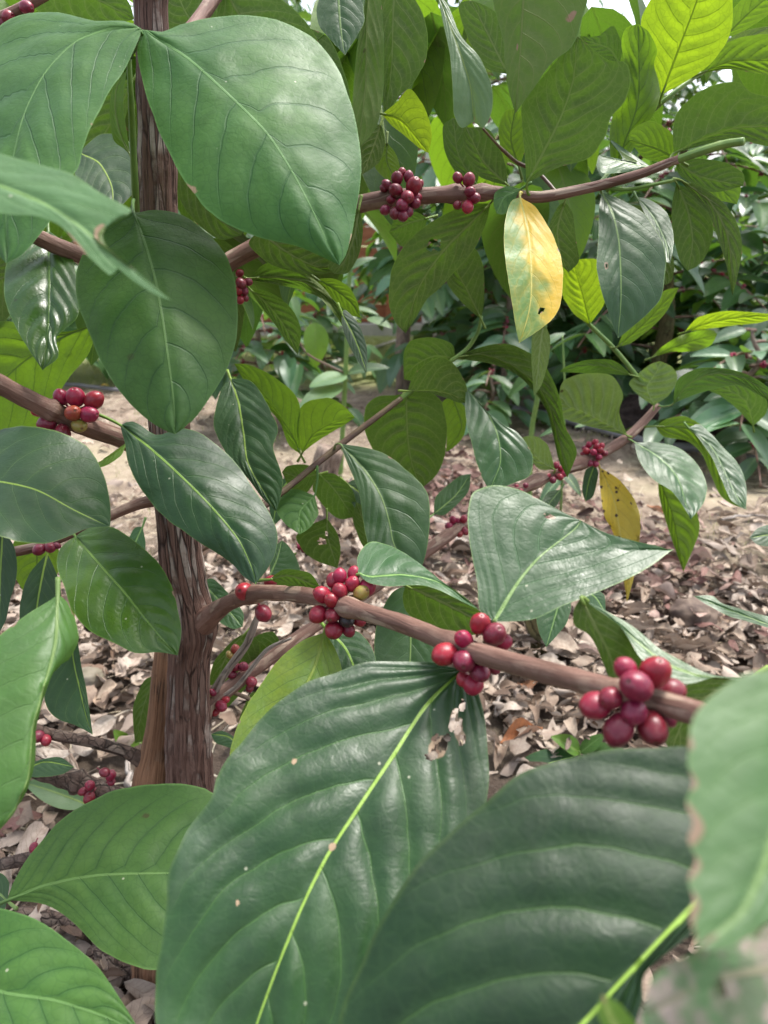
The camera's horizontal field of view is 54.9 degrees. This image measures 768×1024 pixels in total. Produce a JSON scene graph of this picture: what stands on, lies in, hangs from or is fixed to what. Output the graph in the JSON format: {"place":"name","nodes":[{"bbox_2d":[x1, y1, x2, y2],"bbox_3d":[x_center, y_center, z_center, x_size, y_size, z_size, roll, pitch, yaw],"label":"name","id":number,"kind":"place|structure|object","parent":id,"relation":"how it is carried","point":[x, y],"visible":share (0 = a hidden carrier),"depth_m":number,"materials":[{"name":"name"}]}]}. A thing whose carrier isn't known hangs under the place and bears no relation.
{"place":"outdoors","nodes":[
{"label":"outdoors","id":0,"kind":"place"},
{"bbox_2d":[1,246,767,1007],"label":"ground","id":1,"kind":"structure","parent":0,"point":[363,396],"depth_m":2.74,"materials":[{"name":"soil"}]},
{"bbox_2d":[12,821,49,875],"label":"fallen leaf","id":2,"kind":"object","parent":1,"relation":"on","point":[35,830],"visible":0.65,"depth_m":1.23,"materials":[{"name":"beige plant"}]},
{"bbox_2d":[15,906,83,933],"bbox_3d":[-0.462,0.609,1.089,0.185,0.036,0.029,5,21,13],"label":"stick","id":3,"kind":"object","parent":1,"relation":"on","point":[49,918],"visible":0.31,"depth_m":1.08,"materials":[{"name":"brown wood"}]},
{"bbox_2d":[28,780,83,809],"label":"coffee seedling","id":4,"kind":"object","parent":1,"relation":"on","point":[51,795],"visible":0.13,"depth_m":1.31,"materials":[{"name":"green plant"}]},
{"bbox_2d":[6,230,108,379],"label":"coffee shrub","id":5,"kind":"object","parent":1,"relation":"on","point":[72,327],"depth_m":5.00,"materials":[{"name":"green plant"}]},
{"bbox_2d":[64,383,119,391],"bbox_3d":[-2.435,-0.914,5.237,1.470,0.041,0.045,8,21,20],"label":"irrigation pipe","id":6,"kind":"object","parent":1,"relation":"on","point":[98,387],"visible":0.36,"depth_m":5.08,"materials":[{"name":"grey plastic"}]},
{"bbox_2d":[82,667,103,688],"bbox_3d":[-0.662,0.375,1.660,0.073,0.055,0.065,0,20,0],"label":"stone","id":7,"kind":"object","parent":1,"relation":"on","point":[91,677],"visible":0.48,"depth_m":1.64,"materials":[{"name":"beige stone"}]},
{"bbox_2d":[113,730,141,746],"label":"coffee seedling","id":8,"kind":"object","parent":1,"relation":"on","point":[118,733],"visible":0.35,"depth_m":1.49,"materials":[{"name":"green plant"}]},
{"bbox_2d":[123,760,133,787],"bbox_3d":[-0.486,0.494,1.407,0.020,0.021,0.092,-7,21,-18],"label":"stick","id":9,"kind":"object","parent":1,"relation":"on","point":[128,778],"visible":0.67,"depth_m":1.39,"materials":[{"name":"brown wood"}]},
{"bbox_2d":[72,210,241,357],"bbox_3d":[-1.818,-1.941,5.689,1.646,1.782,1.930,0,20,0],"label":"coffee shrub","id":10,"kind":"object","parent":1,"relation":"on","point":[178,213],"depth_m":5.46,"materials":[{"name":"green plant"}]},
{"bbox_2d":[130,0,311,23],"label":"shade tree","id":11,"kind":"object","parent":1,"relation":"on","point":[305,10],"visible":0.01,"depth_m":10.63,"materials":[{"name":"green plant"}]},
{"bbox_2d":[212,289,363,425],"bbox_3d":[-0.629,-0.805,3.988,1.056,0.822,0.904,0,20,0],"label":"coffee shrub","id":12,"kind":"object","parent":1,"relation":"on","point":[290,366],"visible":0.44,"depth_m":3.83,"materials":[{"name":"green plant"}]},
{"bbox_2d":[290,542,295,555],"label":"fallen leaf","id":13,"kind":"object","parent":1,"relation":"on","point":[292,546],"visible":0.29,"depth_m":2.37,"materials":[{"name":"beige plant"}]},
{"bbox_2d":[72,117,516,335],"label":"timber building","id":14,"kind":"structure","parent":1,"relation":"on","point":[368,328],"depth_m":8.10,"materials":[{"name":"wood"}]},
{"bbox_2d":[246,233,389,330],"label":"coffee shrub","id":15,"kind":"object","parent":1,"relation":"on","point":[370,305],"visible":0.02,"depth_m":6.37,"materials":[{"name":"green plant"}]},
{"bbox_2d":[251,273,391,389],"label":"coffee shrub","id":16,"kind":"object","parent":1,"relation":"on","point":[337,338],"visible":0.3,"depth_m":5.32,"materials":[{"name":"green plant"}]},
{"bbox_2d":[312,443,351,528],"bbox_3d":[-0.181,-0.051,2.599,0.127,0.386,0.124,14,24,34],"label":"tree stump","id":17,"kind":"object","parent":1,"relation":"on","point":[331,464],"visible":0.21,"depth_m":2.52,"materials":[{"name":"brown plant"}]},
{"bbox_2d":[292,257,388,477],"bbox_3d":[-0.236,-0.713,3.196,0.433,1.135,0.492,-7,21,-18],"label":"coffee sapling","id":18,"kind":"object","parent":1,"relation":"on","point":[316,340],"visible":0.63,"depth_m":3.14,"materials":[{"name":"green plant"}]},
{"bbox_2d":[324,339,395,368],"bbox_3d":[-0.246,-1.403,6.589,0.061,0.042,2.148,7,21,18],"label":"irrigation pipe","id":19,"kind":"object","parent":1,"relation":"on","point":[376,346],"visible":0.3,"depth_m":7.08,"materials":[{"name":"white plastic"}]},
{"bbox_2d":[0,394,767,1023],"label":"leaf litter","id":20,"kind":"object","parent":1,"relation":"on","point":[138,998],"visible":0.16,"depth_m":1.79,"materials":[{"name":"brown plant"}]},
{"bbox_2d":[0,808,42,836],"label":"fallen leaf","id":21,"kind":"object","parent":20,"relation":"on","point":[10,822],"visible":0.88,"depth_m":1.27,"materials":[{"name":"brown plant"}]},
{"bbox_2d":[50,741,78,769],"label":"fallen leaf","id":22,"kind":"object","parent":20,"relation":"on","point":[69,757],"visible":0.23,"depth_m":1.44,"materials":[{"name":"beige plant"}]},
{"bbox_2d":[93,683,109,709],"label":"fallen leaf","id":23,"kind":"object","parent":20,"relation":"on","point":[103,705],"visible":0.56,"depth_m":1.61,"materials":[{"name":"beige plant"}]},
{"bbox_2d":[86,944,130,980],"bbox_3d":[-0.370,0.627,1.020,0.109,0.038,0.032,13,24,32],"label":"stick","id":24,"kind":"object","parent":20,"relation":"on","point":[94,952],"visible":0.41,"depth_m":1.01,"materials":[{"name":"brown wood"}]},
{"bbox_2d":[115,651,144,676],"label":"fallen leaf","id":25,"kind":"object","parent":20,"relation":"on","point":[134,662],"visible":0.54,"depth_m":1.75,"materials":[{"name":"beige plant"}]},
{"bbox_2d":[493,643,516,717],"bbox_3d":[0.278,0.373,1.689,0.016,0.021,0.307,6,21,17],"label":"stick","id":26,"kind":"object","parent":20,"relation":"on","point":[498,698],"visible":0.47,"depth_m":1.60,"materials":[{"name":"brown wood"}]},
{"bbox_2d":[500,717,542,743],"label":"fallen leaf","id":27,"kind":"object","parent":20,"relation":"on","point":[512,733],"visible":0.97,"depth_m":1.46,"materials":[{"name":"orange plant"}]},
{"bbox_2d":[517,679,536,688],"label":"fallen leaf","id":28,"kind":"object","parent":20,"relation":"on","point":[528,683],"visible":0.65,"depth_m":1.64,"materials":[{"name":"brown plant"}]},
{"bbox_2d":[647,505,662,512],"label":"fallen leaf","id":29,"kind":"object","parent":20,"relation":"on","point":[657,508],"visible":0.68,"depth_m":2.68,"materials":[{"name":"brown plant"}]},
{"bbox_2d":[665,597,717,632],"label":"dry fallen leaf","id":30,"kind":"object","parent":20,"relation":"on","point":[680,609],"visible":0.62,"depth_m":1.91,"materials":[{"name":"brown plant"}]},
{"bbox_2d":[687,557,723,573],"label":"fallen leaf","id":31,"kind":"object","parent":20,"relation":"on","point":[700,564],"visible":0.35,"depth_m":2.18,"materials":[{"name":"brown plant"}]},
{"bbox_2d":[718,613,729,628],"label":"fallen leaf","id":32,"kind":"object","parent":20,"relation":"on","point":[720,618],"visible":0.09,"depth_m":1.95,"materials":[{"name":"brown plant"}]},
{"bbox_2d":[0,0,767,1023],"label":"coffee shrub","id":33,"kind":"object","parent":1,"relation":"on","point":[330,844],"visible":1,"depth_m":0.54,"materials":[{"name":"green plant"}]},
{"bbox_2d":[352,147,491,334],"bbox_3d":[0.381,-2.263,6.512,1.429,1.805,1.626,-15,25,-36],"label":"coffee shrub","id":34,"kind":"object","parent":1,"relation":"on","point":[360,290],"visible":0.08,"depth_m":6.39,"materials":[{"name":"green plant"}]},
{"bbox_2d":[342,90,509,394],"bbox_3d":[0.139,-1.678,4.689,1.285,1.971,1.530,0,20,0],"label":"coffee shrub","id":35,"kind":"object","parent":1,"relation":"on","point":[378,267],"visible":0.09,"depth_m":4.40,"materials":[{"name":"green plant"}]},
{"bbox_2d":[432,515,447,533],"bbox_3d":[0.246,0.074,2.476,0.064,0.067,0.300,-17,26,-39],"label":"log","id":36,"kind":"object","parent":1,"relation":"on","point":[438,520],"visible":0.1,"depth_m":2.52,"materials":[{"name":"brown wood"}]},
{"bbox_2d":[382,239,506,380],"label":"coffee shrub","id":37,"kind":"object","parent":1,"relation":"on","point":[462,309],"visible":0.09,"depth_m":5.05,"materials":[{"name":"green plant"}]},
{"bbox_2d":[441,531,470,552],"bbox_3d":[0.271,0.116,2.358,0.047,0.059,0.281,-13,24,-31],"label":"log","id":38,"kind":"object","parent":1,"relation":"on","point":[462,539],"visible":0.13,"depth_m":2.37,"materials":[{"name":"brown wood"}]},
{"bbox_2d":[288,0,626,206],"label":"shade tree","id":39,"kind":"object","parent":1,"relation":"on","point":[297,8],"visible":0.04,"depth_m":9.60,"materials":[{"name":"green plant"}]},
{"bbox_2d":[484,66,500,84],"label":"coffee shrub","id":40,"kind":"object","parent":1,"relation":"on","point":[488,71],"depth_m":9.04,"materials":[{"name":"green plant"}]},
{"bbox_2d":[442,359,550,435],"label":"coffee shrub","id":41,"kind":"object","parent":1,"relation":"on","point":[500,411],"visible":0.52,"depth_m":3.84,"materials":[{"name":"green plant"}]},
{"bbox_2d":[375,123,636,400],"bbox_3d":[0.796,-1.410,4.517,1.759,1.726,1.550,8,22,21],"label":"coffee shrub","id":42,"kind":"object","parent":1,"relation":"on","point":[437,300],"visible":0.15,"depth_m":4.24,"materials":[{"name":"green plant"}]},
{"bbox_2d":[420,120,606,329],"bbox_3d":[1.331,-2.314,6.168,2.057,2.152,1.823,0,20,0],"label":"coffee shrub","id":43,"kind":"object","parent":1,"relation":"on","point":[426,318],"visible":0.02,"depth_m":6.13,"materials":[{"name":"green plant"}]},
{"bbox_2d":[508,308,564,494],"bbox_3d":[0.540,-0.360,2.639,0.198,0.818,0.065,-8,22,-21],"label":"coffee sapling","id":44,"kind":"object","parent":1,"relation":"on","point":[519,384],"visible":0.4,"depth_m":2.60,"materials":[{"name":"green plant"}]},
{"bbox_2d":[524,618,559,658],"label":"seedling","id":45,"kind":"object","parent":1,"relation":"on","point":[531,626],"visible":0.13,"depth_m":1.79,"materials":[{"name":"brown plant"}]},
{"bbox_2d":[481,299,631,393],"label":"coffee shrub","id":46,"kind":"object","parent":1,"relation":"on","point":[558,322],"visible":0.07,"depth_m":4.67,"materials":[{"name":"green plant"}]},
{"bbox_2d":[346,440,767,660],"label":"leaf litter","id":47,"kind":"object","parent":1,"relation":"on","point":[651,578],"visible":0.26,"depth_m":2.19,"materials":[{"name":"brown plant"}]},
{"bbox_2d":[539,336,585,510],"bbox_3d":[0.672,-0.293,2.656,0.243,0.657,0.230,0,20,0],"label":"coffee sapling","id":48,"kind":"object","parent":1,"relation":"on","point":[571,481],"visible":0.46,"depth_m":2.66,"materials":[{"name":"green plant"}]},
{"bbox_2d":[462,117,680,364],"bbox_3d":[1.700,-1.998,5.993,2.228,2.236,2.336,-17,26,-38],"label":"coffee shrub","id":49,"kind":"object","parent":1,"relation":"on","point":[625,198],"visible":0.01,"depth_m":5.32,"materials":[{"name":"green plant"}]},
{"bbox_2d":[525,734,621,762],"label":"coffee seedling","id":50,"kind":"object","parent":1,"relation":"on","point":[594,743],"visible":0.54,"depth_m":1.44,"materials":[{"name":"green plant"}]},
{"bbox_2d":[572,438,585,441],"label":"fallen leaf","id":51,"kind":"object","parent":1,"relation":"on","point":[579,440],"visible":0.68,"depth_m":3.67,"materials":[{"name":"plant"}]},
{"bbox_2d":[514,331,650,405],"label":"coffee shrub","id":52,"kind":"object","parent":1,"relation":"on","point":[627,352],"visible":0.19,"depth_m":4.12,"materials":[{"name":"green plant"}]},
{"bbox_2d":[485,398,764,465],"bbox_3d":[1.285,-0.397,3.801,0.129,0.078,2.136,-17,26,-38],"label":"irrigation pipe","id":53,"kind":"object","parent":1,"relation":"on","point":[688,447],"visible":0.25,"depth_m":3.74,"materials":[{"name":"grey plastic"}]},
{"bbox_2d":[489,113,767,400],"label":"coffee shrub","id":54,"kind":"object","parent":1,"relation":"on","point":[713,289],"visible":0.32,"depth_m":3.70,"materials":[{"name":"green plant"}]},
{"bbox_2d":[554,234,711,369],"bbox_3d":[1.599,-1.393,5.063,1.449,1.273,1.310,0,20,0],"label":"coffee shrub","id":55,"kind":"object","parent":1,"relation":"on","point":[639,358],"visible":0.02,"depth_m":4.83,"materials":[{"name":"green plant"}]},
{"bbox_2d":[572,394,749,442],"bbox_3d":[1.636,-0.441,4.035,1.310,0.448,0.675,0,20,0],"label":"soil mound","id":56,"kind":"object","parent":1,"relation":"on","point":[631,413],"visible":0.05,"depth_m":3.87,"materials":[{"name":"brown soil"}]},
{"bbox_2d":[599,72,723,199],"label":"coffee shrub","id":57,"kind":"object","parent":1,"relation":"on","point":[687,93],"depth_m":8.21,"materials":[{"name":"green plant"}]},
{"bbox_2d":[625,142,767,353],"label":"coffee shrub","id":58,"kind":"object","parent":1,"relation":"on","point":[754,150],"visible":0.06,"depth_m":5.21,"materials":[{"name":"green plant"}]},
{"bbox_2d":[626,326,767,485],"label":"coffee shrub","id":59,"kind":"object","parent":1,"relation":"on","point":[710,411],"visible":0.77,"depth_m":3.22,"materials":[{"name":"green plant"}]},
{"bbox_2d":[628,194,767,389],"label":"coffee shrub","id":60,"kind":"object","parent":1,"relation":"on","point":[713,257],"visible":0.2,"depth_m":4.68,"materials":[{"name":"green plant"}]},
{"bbox_2d":[651,37,767,264],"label":"shade tree","id":61,"kind":"object","parent":1,"relation":"on","point":[692,84],"visible":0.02,"depth_m":10.16,"materials":[{"name":"green plant"}]},
{"bbox_2d":[678,225,767,361],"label":"coffee shrub","id":62,"kind":"object","parent":1,"relation":"on","point":[757,270],"visible":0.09,"depth_m":4.35,"materials":[{"name":"green plant"}]},
{"bbox_2d":[717,499,732,506],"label":"fallen leaf","id":63,"kind":"object","parent":1,"relation":"on","point":[724,502],"visible":0.6,"depth_m":2.73,"materials":[{"name":"white plant"}]},
{"bbox_2d":[717,141,767,300],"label":"coffee shrub","id":64,"kind":"object","parent":1,"relation":"on","point":[765,153],"visible":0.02,"depth_m":8.14,"materials":[{"name":"green plant"}]},
{"bbox_2d":[721,514,767,520],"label":"stick","id":65,"kind":"object","parent":1,"relation":"on","point":[737,515],"visible":0.99,"depth_m":2.60,"materials":[{"name":"brown wood"}]},
{"bbox_2d":[2,386,767,992],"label":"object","id":66,"kind":"structure","parent":0,"point":[360,576],"depth_m":2.73,"materials":[{"name":"plant"}]},
{"bbox_2d":[128,0,767,226],"label":"sky","id":67,"kind":"structure","parent":0,"point":[620,6],"materials":[{"name":"white"}]},
{"bbox_2d":[492,394,533,406],"bbox_3d":[0.794,-0.673,4.485,0.307,0.194,0.206,0,20,0],"label":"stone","id":68,"kind":"object","parent":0,"point":[529,396],"visible":0.08,"depth_m":4.40,"materials":[{"name":"grey stone"}]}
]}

